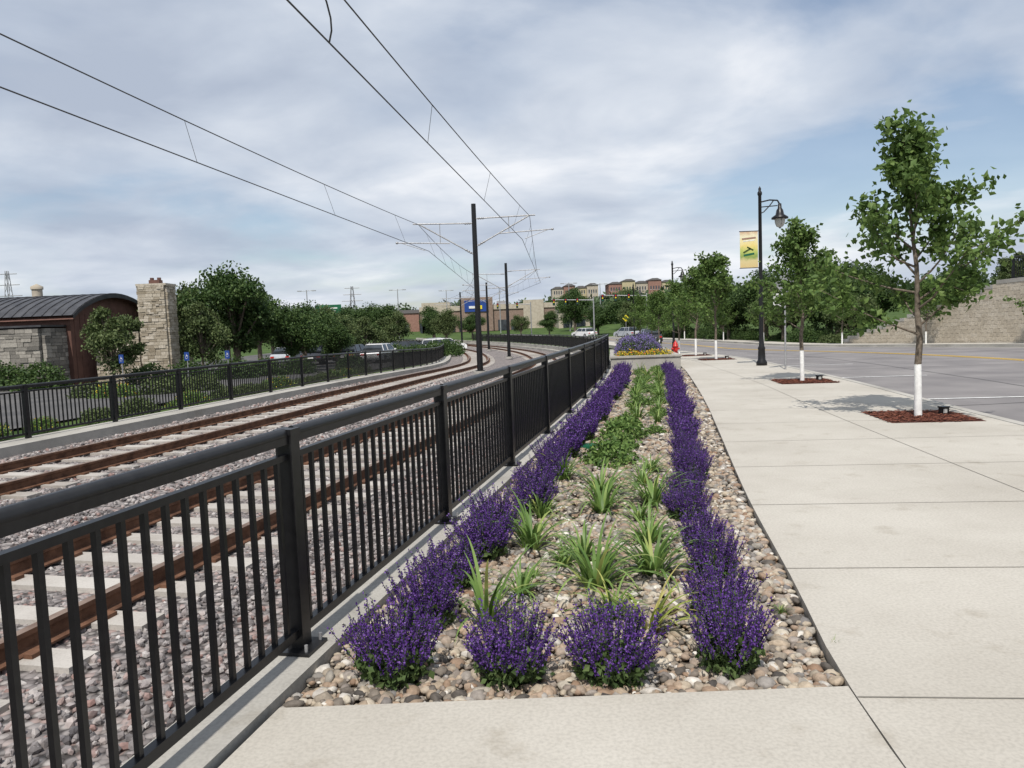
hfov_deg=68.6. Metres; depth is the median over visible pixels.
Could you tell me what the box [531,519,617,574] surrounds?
daylily plant
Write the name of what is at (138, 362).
stone garden wall
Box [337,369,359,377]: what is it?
shrub
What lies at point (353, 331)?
broadleaf tree
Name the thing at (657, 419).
daylily plant
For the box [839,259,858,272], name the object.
broadleaf tree
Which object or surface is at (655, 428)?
green shrub
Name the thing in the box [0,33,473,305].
overhead wires
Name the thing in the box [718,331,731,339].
shrub
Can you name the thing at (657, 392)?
daylily plant
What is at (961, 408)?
kerb
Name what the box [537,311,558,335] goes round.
broadleaf tree
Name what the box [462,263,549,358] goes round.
overhead line pole
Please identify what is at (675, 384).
salvia plant
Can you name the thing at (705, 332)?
shrub
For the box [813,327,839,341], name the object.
shrub
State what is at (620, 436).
green shrub
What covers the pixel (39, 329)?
stone restaurant building
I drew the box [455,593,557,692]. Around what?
salvia plant
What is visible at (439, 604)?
salvia plant
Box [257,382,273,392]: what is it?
shrub
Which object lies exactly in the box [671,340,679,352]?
fire hydrant
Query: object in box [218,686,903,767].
sidewalk
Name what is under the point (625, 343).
lavender plant
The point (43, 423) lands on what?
shrub
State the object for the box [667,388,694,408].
salvia plant
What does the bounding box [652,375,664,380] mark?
green shrub
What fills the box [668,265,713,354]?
young street tree
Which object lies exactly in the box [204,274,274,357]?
broadleaf tree
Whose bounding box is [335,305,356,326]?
broadleaf tree
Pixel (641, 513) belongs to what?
daylily plant
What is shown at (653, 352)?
marigold plant
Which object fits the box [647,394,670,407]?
daylily plant
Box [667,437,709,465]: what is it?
salvia plant
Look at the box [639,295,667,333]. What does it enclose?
young street tree
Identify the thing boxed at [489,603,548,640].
daylily plant
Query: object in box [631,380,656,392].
green shrub
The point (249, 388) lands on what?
shrub
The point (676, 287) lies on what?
young street tree
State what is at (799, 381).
mulch bed
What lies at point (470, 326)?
broadleaf tree
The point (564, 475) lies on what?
daylily plant
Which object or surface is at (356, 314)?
broadleaf tree
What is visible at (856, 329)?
shrub
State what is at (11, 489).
railway track
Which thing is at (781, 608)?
daylily plant
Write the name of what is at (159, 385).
shrub
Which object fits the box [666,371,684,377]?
salvia plant
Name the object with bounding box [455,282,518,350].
overhead line pole
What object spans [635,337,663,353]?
lavender plant
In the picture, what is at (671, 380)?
salvia plant
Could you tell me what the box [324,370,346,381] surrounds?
shrub
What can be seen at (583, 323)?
commercial building
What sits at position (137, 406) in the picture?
shrub
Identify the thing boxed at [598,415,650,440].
green shrub
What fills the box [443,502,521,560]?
salvia plant
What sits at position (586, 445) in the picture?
valve box
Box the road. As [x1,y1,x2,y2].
[482,334,1023,421]
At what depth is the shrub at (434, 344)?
65.56 m
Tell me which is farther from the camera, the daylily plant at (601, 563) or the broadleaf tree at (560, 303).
the broadleaf tree at (560, 303)
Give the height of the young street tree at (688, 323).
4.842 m
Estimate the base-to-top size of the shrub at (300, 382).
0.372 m
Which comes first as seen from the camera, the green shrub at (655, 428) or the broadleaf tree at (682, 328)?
the green shrub at (655, 428)
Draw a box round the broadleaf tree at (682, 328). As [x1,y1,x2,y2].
[665,288,694,337]
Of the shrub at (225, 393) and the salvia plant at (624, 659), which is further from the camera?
the shrub at (225, 393)
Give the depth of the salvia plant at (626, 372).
19.76 m
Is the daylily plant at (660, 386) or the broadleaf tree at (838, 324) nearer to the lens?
the daylily plant at (660, 386)
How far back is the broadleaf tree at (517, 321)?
136.98 m
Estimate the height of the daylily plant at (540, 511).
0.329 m
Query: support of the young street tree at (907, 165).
on the mulch bed at (904, 416)
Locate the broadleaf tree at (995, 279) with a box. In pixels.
[989,258,1019,284]
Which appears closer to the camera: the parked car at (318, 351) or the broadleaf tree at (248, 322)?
the broadleaf tree at (248, 322)
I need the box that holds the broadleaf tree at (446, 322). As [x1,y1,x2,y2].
[428,308,465,337]
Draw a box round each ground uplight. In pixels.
[815,375,822,379]
[937,406,949,413]
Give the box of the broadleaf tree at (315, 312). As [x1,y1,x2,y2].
[269,299,338,365]
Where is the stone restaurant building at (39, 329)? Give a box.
[0,293,141,388]
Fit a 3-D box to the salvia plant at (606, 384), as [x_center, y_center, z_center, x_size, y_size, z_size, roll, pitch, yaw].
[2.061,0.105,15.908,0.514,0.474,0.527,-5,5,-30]
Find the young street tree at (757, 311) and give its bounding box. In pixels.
[742,289,780,326]
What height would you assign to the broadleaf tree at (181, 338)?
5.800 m
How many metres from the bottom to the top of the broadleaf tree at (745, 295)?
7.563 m
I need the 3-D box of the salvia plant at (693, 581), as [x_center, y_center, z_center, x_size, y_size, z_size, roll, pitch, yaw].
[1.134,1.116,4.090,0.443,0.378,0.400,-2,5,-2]
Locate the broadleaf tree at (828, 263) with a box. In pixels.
[807,255,842,329]
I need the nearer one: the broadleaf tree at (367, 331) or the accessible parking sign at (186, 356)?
the accessible parking sign at (186, 356)
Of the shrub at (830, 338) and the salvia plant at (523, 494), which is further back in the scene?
the shrub at (830, 338)
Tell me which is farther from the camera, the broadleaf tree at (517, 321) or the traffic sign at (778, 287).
the broadleaf tree at (517, 321)
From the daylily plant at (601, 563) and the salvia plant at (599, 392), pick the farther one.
the salvia plant at (599, 392)
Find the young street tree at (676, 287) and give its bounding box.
[654,278,699,352]
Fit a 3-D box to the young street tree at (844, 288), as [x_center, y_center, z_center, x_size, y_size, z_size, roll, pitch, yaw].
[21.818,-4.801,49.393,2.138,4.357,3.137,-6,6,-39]
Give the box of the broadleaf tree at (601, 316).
[580,302,612,334]
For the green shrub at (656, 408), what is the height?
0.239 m
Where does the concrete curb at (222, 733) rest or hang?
on the ground
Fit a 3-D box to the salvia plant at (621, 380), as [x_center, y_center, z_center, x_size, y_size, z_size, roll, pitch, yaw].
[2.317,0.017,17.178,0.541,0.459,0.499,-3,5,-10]
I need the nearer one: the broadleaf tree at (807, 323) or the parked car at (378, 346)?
the parked car at (378, 346)
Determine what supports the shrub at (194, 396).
on the ground
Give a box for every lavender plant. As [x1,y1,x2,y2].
[614,336,646,354]
[615,335,639,353]
[634,332,657,341]
[635,332,660,343]
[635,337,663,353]
[638,335,662,350]
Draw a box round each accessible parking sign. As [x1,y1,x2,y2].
[119,355,123,378]
[184,352,188,378]
[225,351,229,362]
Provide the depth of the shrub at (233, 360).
37.73 m
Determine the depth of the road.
22.29 m
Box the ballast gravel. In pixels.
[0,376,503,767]
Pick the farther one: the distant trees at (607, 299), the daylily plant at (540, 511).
the distant trees at (607, 299)
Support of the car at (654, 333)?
on the road
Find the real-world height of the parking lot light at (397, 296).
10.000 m
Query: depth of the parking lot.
24.84 m
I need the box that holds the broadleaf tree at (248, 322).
[176,260,288,361]
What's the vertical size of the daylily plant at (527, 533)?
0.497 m
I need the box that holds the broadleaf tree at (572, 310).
[555,288,592,330]
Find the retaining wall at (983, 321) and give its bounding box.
[843,277,1023,342]
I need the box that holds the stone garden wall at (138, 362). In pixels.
[96,332,142,382]
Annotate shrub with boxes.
[0,359,73,391]
[0,360,33,390]
[0,422,11,439]
[21,416,62,432]
[64,381,103,398]
[77,406,111,424]
[85,381,142,398]
[118,396,161,416]
[119,361,166,384]
[138,376,186,394]
[162,356,217,382]
[165,398,189,409]
[175,389,212,404]
[182,373,222,390]
[207,385,246,401]
[212,352,258,379]
[237,382,261,395]
[252,355,286,375]
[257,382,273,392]
[262,376,295,390]
[281,356,318,374]
[290,378,309,386]
[304,376,321,383]
[315,372,337,381]
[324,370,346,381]
[337,351,364,369]
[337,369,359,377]
[392,342,408,351]
[396,343,422,356]
[418,340,450,355]
[436,340,463,356]
[438,338,466,353]
[579,436,641,468]
[595,431,642,450]
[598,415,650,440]
[606,410,645,427]
[624,394,653,407]
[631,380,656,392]
[632,367,647,374]
[632,373,653,381]
[642,423,666,435]
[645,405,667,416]
[648,394,667,403]
[649,365,661,370]
[649,380,664,386]
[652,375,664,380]
[661,326,679,337]
[680,326,694,338]
[697,326,713,336]
[697,327,714,338]
[704,328,724,338]
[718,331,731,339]
[729,326,755,339]
[732,331,744,339]
[743,328,766,340]
[772,330,791,339]
[786,327,820,342]
[787,324,817,341]
[808,321,830,335]
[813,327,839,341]
[816,335,827,342]
[823,332,849,342]
[845,322,879,338]
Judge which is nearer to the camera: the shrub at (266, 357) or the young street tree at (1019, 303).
the young street tree at (1019, 303)
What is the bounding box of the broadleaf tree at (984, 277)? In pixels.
[930,271,988,292]
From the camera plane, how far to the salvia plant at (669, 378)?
17.01 m
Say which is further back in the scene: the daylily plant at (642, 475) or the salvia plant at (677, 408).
the salvia plant at (677, 408)
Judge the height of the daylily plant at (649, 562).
0.428 m
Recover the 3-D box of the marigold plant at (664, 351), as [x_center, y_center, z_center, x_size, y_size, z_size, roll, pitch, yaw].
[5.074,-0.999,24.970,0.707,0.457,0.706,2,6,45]
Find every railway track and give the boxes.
[0,342,494,498]
[0,344,558,714]
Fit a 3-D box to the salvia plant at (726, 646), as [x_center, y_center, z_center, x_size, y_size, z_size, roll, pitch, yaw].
[0.998,1.138,3.470,0.412,0.470,0.408,-3,5,-6]
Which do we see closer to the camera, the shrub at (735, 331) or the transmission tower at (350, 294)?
the shrub at (735, 331)
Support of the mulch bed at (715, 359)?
on the sidewalk at (947, 620)
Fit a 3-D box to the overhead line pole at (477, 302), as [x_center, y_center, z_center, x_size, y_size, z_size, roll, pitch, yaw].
[-1.532,-4.115,32.773,6.881,7.382,0.600,-2,5,0]
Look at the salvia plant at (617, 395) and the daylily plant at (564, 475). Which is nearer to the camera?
the daylily plant at (564, 475)
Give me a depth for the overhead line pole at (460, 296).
101.42 m
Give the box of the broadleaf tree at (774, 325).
[744,284,804,340]
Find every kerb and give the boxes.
[609,337,1023,347]
[609,341,1023,425]
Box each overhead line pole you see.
[396,203,553,373]
[434,292,481,341]
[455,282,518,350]
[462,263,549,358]
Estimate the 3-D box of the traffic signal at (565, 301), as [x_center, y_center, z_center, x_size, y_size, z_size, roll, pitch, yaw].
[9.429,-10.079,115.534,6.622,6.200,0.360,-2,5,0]
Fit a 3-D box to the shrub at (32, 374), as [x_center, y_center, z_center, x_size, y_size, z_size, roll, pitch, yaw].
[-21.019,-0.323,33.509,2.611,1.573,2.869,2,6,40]
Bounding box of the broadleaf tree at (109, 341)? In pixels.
[79,306,147,379]
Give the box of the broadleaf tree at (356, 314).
[349,301,383,342]
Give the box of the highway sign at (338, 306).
[316,304,340,312]
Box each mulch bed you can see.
[682,354,709,355]
[698,357,733,359]
[771,378,839,383]
[862,409,984,422]
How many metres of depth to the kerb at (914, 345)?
43.85 m
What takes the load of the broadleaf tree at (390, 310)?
on the ground
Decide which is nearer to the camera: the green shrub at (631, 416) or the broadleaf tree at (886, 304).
the green shrub at (631, 416)
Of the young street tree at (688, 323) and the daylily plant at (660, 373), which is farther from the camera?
the young street tree at (688, 323)
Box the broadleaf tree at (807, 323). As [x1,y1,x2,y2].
[804,268,854,331]
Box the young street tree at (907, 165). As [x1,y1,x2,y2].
[798,99,1023,415]
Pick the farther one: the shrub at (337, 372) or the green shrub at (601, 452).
the shrub at (337, 372)
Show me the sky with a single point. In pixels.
(647, 134)
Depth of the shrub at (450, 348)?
69.61 m
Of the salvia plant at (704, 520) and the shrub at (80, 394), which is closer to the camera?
the salvia plant at (704, 520)
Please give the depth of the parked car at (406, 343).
69.07 m
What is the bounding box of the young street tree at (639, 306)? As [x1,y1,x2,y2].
[623,292,647,332]
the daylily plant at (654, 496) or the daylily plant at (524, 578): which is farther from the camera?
the daylily plant at (654, 496)
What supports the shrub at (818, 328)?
on the ground
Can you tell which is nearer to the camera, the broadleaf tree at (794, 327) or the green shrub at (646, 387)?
the green shrub at (646, 387)
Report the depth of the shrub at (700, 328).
89.01 m
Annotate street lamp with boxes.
[632,284,642,335]
[671,261,686,350]
[739,186,787,365]
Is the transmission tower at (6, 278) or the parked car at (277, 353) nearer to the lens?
the parked car at (277, 353)
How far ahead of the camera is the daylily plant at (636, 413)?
12.17 m
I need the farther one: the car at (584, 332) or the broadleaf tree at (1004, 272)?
the car at (584, 332)
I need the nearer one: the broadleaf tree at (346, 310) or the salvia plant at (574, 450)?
the salvia plant at (574, 450)
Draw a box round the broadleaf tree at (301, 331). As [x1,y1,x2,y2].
[266,301,331,367]
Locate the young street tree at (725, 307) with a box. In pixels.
[713,301,737,339]
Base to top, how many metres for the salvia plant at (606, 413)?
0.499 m
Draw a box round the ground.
[0,305,1011,441]
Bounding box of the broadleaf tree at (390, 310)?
[370,303,405,342]
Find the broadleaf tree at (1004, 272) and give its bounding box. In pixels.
[993,251,1023,278]
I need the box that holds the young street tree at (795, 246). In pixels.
[742,215,839,380]
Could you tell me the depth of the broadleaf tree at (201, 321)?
39.14 m
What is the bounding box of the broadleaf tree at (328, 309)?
[313,304,340,318]
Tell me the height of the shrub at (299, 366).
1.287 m
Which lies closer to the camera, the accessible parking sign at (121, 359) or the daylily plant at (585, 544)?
the daylily plant at (585, 544)
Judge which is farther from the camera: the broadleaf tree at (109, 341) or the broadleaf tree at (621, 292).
the broadleaf tree at (621, 292)
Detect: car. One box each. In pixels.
[270,347,300,361]
[300,346,332,363]
[341,344,372,360]
[360,343,396,361]
[390,341,426,349]
[420,339,443,345]
[434,338,466,347]
[571,328,596,337]
[613,327,638,336]
[636,329,662,342]
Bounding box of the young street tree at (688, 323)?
[674,304,695,338]
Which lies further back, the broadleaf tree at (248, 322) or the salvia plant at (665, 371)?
the broadleaf tree at (248, 322)
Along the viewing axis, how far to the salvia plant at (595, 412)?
11.56 m
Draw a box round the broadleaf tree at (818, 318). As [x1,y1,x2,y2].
[797,272,887,333]
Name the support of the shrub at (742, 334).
on the ground
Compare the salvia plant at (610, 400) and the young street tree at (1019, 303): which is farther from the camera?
the young street tree at (1019, 303)
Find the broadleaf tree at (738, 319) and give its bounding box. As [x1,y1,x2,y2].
[699,292,754,339]
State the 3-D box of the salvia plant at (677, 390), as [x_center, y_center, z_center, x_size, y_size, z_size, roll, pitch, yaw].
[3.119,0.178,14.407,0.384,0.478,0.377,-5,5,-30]
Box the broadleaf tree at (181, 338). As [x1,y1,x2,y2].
[135,281,215,367]
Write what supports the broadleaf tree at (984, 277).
on the ground
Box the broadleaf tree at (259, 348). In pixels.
[253,294,281,359]
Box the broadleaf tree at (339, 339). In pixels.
[320,315,356,358]
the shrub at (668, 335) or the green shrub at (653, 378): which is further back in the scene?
the shrub at (668, 335)
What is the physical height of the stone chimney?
5.370 m
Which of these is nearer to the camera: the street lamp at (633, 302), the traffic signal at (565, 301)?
the street lamp at (633, 302)
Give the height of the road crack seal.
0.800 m
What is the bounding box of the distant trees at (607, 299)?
[265,267,998,340]
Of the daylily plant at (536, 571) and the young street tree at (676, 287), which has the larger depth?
the young street tree at (676, 287)
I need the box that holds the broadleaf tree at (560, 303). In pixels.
[556,287,590,319]
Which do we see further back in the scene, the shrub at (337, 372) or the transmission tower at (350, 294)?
the transmission tower at (350, 294)
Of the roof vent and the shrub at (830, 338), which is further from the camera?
the shrub at (830, 338)
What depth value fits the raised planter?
24.53 m
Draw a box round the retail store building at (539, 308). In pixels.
[419,297,557,332]
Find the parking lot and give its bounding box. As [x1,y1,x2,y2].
[0,353,390,428]
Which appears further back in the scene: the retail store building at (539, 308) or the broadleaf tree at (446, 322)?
the retail store building at (539, 308)
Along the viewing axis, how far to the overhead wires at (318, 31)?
12.41 m
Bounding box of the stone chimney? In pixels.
[135,277,180,373]
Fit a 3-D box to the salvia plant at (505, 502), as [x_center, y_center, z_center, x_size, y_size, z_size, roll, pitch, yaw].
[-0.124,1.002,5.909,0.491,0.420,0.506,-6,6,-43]
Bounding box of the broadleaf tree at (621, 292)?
[606,287,637,326]
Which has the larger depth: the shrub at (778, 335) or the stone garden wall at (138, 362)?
the shrub at (778, 335)
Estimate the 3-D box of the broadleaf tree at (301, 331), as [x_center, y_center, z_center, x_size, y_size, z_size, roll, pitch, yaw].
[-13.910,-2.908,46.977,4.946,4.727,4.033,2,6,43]
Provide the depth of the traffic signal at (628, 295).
103.25 m
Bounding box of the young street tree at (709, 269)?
[671,251,740,358]
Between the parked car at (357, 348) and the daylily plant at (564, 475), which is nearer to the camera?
the daylily plant at (564, 475)
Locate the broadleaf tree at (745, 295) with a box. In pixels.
[732,268,780,338]
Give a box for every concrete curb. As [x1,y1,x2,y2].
[0,343,450,458]
[120,338,611,767]
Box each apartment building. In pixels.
[551,283,597,300]
[605,278,671,296]
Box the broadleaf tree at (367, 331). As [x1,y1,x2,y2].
[350,315,387,344]
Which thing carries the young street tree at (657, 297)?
on the sidewalk at (947, 620)
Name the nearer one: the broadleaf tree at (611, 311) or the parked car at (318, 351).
the parked car at (318, 351)
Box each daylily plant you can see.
[437,534,542,640]
[468,551,567,605]
[475,491,580,550]
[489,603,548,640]
[513,490,573,519]
[523,560,553,578]
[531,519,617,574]
[536,446,592,484]
[536,536,589,568]
[537,506,672,603]
[550,465,654,519]
[560,456,646,497]
[563,570,654,619]
[568,564,734,631]
[578,521,726,596]
[599,502,683,552]
[611,460,713,514]
[614,453,665,487]
[615,499,665,521]
[616,378,647,394]
[619,401,652,418]
[623,389,648,399]
[626,398,643,414]
[629,372,653,384]
[631,363,652,375]
[633,448,669,471]
[638,402,669,422]
[642,380,666,396]
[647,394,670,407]
[650,369,664,376]
[653,379,664,388]
[770,602,788,612]
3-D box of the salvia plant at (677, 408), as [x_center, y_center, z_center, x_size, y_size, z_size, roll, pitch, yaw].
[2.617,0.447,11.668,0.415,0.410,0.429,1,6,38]
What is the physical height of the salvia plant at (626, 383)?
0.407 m
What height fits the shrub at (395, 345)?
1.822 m
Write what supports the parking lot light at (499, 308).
on the ground
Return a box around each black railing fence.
[0,334,610,767]
[0,339,443,439]
[1011,255,1023,277]
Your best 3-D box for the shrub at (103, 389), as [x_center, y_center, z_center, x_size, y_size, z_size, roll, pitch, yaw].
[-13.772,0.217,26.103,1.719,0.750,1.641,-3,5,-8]
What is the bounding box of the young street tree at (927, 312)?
[903,279,941,343]
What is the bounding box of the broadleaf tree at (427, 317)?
[419,305,438,337]
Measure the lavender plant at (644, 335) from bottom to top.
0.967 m
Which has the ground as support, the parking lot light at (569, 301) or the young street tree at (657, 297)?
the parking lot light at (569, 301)
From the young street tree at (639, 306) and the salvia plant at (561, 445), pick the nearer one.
the salvia plant at (561, 445)
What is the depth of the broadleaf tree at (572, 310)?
148.30 m
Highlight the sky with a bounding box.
[0,0,1023,309]
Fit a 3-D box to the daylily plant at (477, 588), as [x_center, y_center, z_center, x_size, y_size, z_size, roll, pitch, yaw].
[-0.112,1.077,4.121,0.713,0.469,0.775,1,6,36]
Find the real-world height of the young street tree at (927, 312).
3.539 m
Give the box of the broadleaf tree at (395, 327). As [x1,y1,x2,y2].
[375,310,413,342]
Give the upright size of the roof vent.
0.800 m
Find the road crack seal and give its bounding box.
[688,345,1021,405]
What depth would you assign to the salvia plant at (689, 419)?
10.23 m
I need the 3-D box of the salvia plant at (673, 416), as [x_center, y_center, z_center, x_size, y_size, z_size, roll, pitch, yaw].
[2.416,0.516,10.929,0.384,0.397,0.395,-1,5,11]
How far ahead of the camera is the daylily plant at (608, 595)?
4.13 m
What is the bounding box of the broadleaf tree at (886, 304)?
[848,260,910,328]
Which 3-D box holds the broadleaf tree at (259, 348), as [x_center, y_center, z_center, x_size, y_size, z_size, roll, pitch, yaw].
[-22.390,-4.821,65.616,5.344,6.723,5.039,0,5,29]
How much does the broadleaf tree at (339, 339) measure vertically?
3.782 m
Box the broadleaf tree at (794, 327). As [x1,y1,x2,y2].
[778,273,807,330]
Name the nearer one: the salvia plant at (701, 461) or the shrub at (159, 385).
the salvia plant at (701, 461)
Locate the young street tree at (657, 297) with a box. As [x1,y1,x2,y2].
[640,290,675,341]
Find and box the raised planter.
[609,348,681,370]
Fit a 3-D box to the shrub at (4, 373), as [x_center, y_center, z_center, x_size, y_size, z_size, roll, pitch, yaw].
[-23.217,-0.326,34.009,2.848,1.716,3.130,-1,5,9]
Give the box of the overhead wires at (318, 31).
[286,0,540,302]
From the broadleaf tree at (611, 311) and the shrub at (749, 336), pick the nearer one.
the shrub at (749, 336)
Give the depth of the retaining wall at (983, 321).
38.69 m
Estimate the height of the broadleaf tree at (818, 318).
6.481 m
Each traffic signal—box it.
[497,302,531,333]
[551,297,594,337]
[599,293,647,328]
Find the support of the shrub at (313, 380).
on the ground
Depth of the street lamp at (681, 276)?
46.32 m
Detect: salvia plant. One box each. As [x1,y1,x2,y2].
[327,582,446,690]
[382,551,463,635]
[408,534,487,591]
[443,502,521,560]
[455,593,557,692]
[458,483,528,530]
[501,469,558,512]
[510,454,565,492]
[529,433,570,461]
[531,439,571,478]
[548,426,583,458]
[555,417,589,444]
[557,588,678,689]
[565,404,600,428]
[565,412,597,440]
[576,406,604,423]
[579,395,613,421]
[585,390,608,408]
[591,389,613,398]
[593,391,615,409]
[594,384,614,399]
[595,378,621,392]
[597,384,624,400]
[603,375,625,386]
[607,372,627,379]
[612,363,627,368]
[613,365,631,379]
[613,375,631,388]
[659,464,710,497]
[659,478,712,520]
[661,363,674,375]
[664,378,683,386]
[664,379,687,389]
[664,383,686,395]
[665,388,688,406]
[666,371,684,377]
[666,400,693,417]
[666,405,690,426]
[666,429,704,455]
[667,383,687,391]
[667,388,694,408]
[667,413,704,435]
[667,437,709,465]
[667,443,714,482]
[668,374,684,382]
[670,418,700,440]
[672,397,696,414]
[673,505,731,545]
[679,550,767,619]
[680,521,749,578]
[685,576,777,679]
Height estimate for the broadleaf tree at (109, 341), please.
3.894 m
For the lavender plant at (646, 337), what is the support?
in the raised planter
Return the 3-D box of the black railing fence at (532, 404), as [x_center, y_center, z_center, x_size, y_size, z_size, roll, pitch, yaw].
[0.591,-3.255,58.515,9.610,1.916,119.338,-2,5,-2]
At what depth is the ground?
135.35 m
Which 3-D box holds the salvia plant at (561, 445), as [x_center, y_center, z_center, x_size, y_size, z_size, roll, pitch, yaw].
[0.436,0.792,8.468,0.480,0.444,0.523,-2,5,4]
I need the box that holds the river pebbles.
[280,368,843,707]
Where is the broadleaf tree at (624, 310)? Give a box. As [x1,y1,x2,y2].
[616,300,644,326]
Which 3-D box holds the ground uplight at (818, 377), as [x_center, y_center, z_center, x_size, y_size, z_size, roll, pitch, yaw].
[7.270,-0.140,17.767,0.130,0.145,0.110,-4,5,-17]
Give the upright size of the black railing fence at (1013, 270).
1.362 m
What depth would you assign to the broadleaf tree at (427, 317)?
126.64 m
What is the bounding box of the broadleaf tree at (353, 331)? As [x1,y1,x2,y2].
[321,311,362,345]
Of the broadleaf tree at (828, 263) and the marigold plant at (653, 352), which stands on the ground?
the broadleaf tree at (828, 263)
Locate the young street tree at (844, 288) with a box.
[825,280,864,343]
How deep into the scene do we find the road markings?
25.54 m
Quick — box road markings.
[671,343,1023,398]
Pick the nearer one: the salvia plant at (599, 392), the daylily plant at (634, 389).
the salvia plant at (599, 392)
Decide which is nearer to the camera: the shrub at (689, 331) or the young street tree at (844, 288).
the young street tree at (844, 288)
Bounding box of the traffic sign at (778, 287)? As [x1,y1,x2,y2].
[773,272,790,368]
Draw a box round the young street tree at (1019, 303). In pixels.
[1003,295,1023,314]
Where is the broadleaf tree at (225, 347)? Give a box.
[203,338,231,362]
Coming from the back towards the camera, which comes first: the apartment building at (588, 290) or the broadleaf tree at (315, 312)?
the apartment building at (588, 290)
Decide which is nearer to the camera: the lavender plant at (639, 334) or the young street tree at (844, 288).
the lavender plant at (639, 334)
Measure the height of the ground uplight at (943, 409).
0.145 m
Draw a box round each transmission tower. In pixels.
[0,271,22,297]
[342,286,362,309]
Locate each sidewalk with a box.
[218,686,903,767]
[609,342,1023,767]
[619,336,1023,344]
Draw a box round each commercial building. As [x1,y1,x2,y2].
[396,310,419,331]
[555,305,603,327]
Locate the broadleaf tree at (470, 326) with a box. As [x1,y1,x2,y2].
[458,311,486,338]
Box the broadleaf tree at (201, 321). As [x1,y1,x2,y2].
[178,300,234,370]
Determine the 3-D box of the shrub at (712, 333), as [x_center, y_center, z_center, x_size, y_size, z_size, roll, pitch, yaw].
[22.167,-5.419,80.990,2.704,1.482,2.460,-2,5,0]
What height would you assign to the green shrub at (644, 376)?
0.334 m
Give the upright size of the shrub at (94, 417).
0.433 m
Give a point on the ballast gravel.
(32, 696)
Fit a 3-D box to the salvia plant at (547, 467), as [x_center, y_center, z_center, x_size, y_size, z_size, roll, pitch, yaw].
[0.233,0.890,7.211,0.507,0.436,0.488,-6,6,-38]
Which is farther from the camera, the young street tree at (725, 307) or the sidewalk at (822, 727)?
the young street tree at (725, 307)
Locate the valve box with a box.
[580,443,602,449]
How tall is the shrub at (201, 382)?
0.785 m
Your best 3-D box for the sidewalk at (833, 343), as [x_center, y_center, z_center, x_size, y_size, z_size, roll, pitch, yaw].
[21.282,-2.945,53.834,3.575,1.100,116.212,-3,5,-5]
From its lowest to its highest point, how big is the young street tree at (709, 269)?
4.182 m
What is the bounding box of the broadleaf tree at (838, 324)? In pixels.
[821,291,877,332]
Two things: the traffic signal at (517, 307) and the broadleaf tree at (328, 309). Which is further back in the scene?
the traffic signal at (517, 307)
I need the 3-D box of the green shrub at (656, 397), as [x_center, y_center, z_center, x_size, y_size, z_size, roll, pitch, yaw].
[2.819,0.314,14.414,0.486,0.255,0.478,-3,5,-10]
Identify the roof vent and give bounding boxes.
[30,284,42,296]
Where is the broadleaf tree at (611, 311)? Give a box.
[604,288,647,326]
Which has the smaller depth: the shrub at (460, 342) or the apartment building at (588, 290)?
the shrub at (460, 342)
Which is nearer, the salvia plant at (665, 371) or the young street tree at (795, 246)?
the young street tree at (795, 246)
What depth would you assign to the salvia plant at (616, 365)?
22.32 m
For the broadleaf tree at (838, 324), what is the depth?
56.56 m
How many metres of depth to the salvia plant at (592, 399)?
12.77 m
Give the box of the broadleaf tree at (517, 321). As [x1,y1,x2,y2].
[510,314,529,333]
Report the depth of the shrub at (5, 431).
16.32 m
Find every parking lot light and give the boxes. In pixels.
[389,289,405,309]
[492,288,500,332]
[560,283,576,330]
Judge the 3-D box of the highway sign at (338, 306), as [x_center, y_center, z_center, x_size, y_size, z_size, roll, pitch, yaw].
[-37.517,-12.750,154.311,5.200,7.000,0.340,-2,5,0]
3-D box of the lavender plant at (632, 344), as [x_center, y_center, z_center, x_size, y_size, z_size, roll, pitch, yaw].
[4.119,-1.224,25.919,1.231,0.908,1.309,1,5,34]
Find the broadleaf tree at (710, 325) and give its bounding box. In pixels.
[698,278,743,329]
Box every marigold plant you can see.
[613,350,628,355]
[626,349,640,355]
[638,349,651,354]
[647,347,662,354]
[658,347,674,354]

